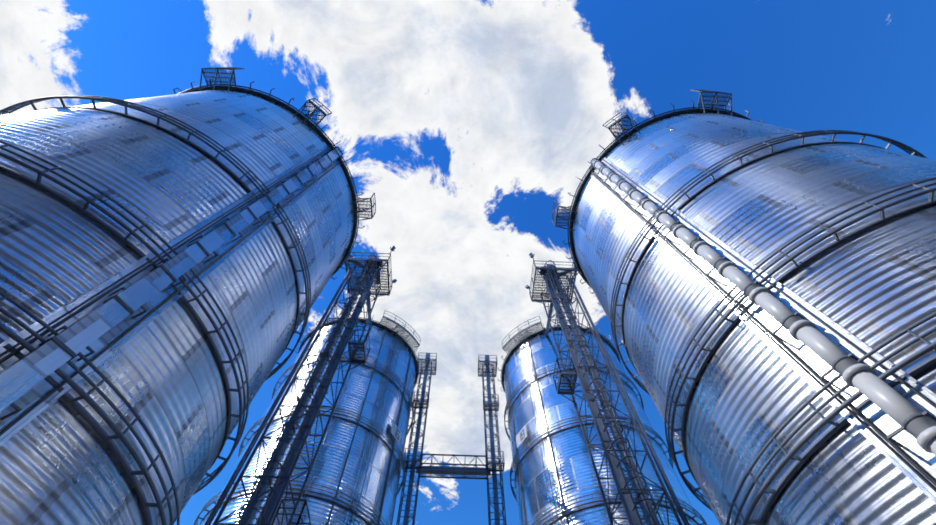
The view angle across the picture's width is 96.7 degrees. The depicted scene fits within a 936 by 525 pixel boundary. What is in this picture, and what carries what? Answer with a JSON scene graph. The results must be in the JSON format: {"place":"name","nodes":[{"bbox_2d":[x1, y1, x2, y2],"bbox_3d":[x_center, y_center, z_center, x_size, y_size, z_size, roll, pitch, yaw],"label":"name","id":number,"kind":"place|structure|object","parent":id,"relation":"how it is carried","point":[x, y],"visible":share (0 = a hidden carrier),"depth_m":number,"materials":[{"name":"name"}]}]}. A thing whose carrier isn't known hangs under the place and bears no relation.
{"place":"outdoors","nodes":[
{"label":"outdoors","id":0,"kind":"place"},
{"bbox_2d":[0,0,935,524],"label":"sky","id":1,"kind":"structure","parent":0,"point":[465,121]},
{"bbox_3d":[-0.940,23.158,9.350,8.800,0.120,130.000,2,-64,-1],"label":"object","id":2,"kind":"structure","parent":0,"visible":0},
{"bbox_2d":[396,353,506,524],"bbox_3d":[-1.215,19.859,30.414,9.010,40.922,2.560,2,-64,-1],"label":"towers","id":3,"kind":"structure","parent":2,"relation":"on","point":[433,471],"depth_m":35.87,"materials":[{"name":"metal"}]},
{"label":"ground","id":4,"kind":"structure","parent":0,"visible":0},
{"bbox_2d":[0,67,375,524],"bbox_3d":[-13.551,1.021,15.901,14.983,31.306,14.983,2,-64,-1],"label":"silo","id":5,"kind":"object","parent":4,"relation":"on","point":[170,266],"visible":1,"depth_m":10.97,"materials":[{"name":"metal"}]},
{"bbox_2d":[204,246,396,524],"bbox_3d":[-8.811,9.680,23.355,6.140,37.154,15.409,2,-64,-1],"label":"elevator tower","id":6,"kind":"structure","parent":4,"relation":"on","point":[371,265],"depth_m":18.40,"materials":[{"name":"metal"}]},
{"bbox_2d":[193,310,422,524],"bbox_3d":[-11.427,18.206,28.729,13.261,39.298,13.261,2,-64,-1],"label":"silo","id":7,"kind":"object","parent":4,"relation":"on","point":[354,477],"visible":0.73,"depth_m":30.01,"materials":[{"name":"metal"}]},
{"bbox_2d":[498,316,706,524],"bbox_3d":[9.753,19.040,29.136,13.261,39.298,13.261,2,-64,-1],"label":"silo","id":8,"kind":"object","parent":4,"relation":"on","point":[555,480],"visible":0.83,"depth_m":30.66,"materials":[{"name":"metal"}]},
{"bbox_2d":[525,253,689,524],"bbox_3d":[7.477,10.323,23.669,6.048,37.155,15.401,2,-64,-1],"label":"elevator tower","id":9,"kind":"structure","parent":4,"relation":"on","point":[551,274],"depth_m":19.69,"materials":[{"name":"metal"}]},
{"bbox_2d":[552,90,935,524],"bbox_3d":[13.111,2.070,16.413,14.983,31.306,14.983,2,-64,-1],"label":"silo","id":10,"kind":"object","parent":4,"relation":"on","point":[765,293],"visible":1,"depth_m":11.16,"materials":[{"name":"metal"}]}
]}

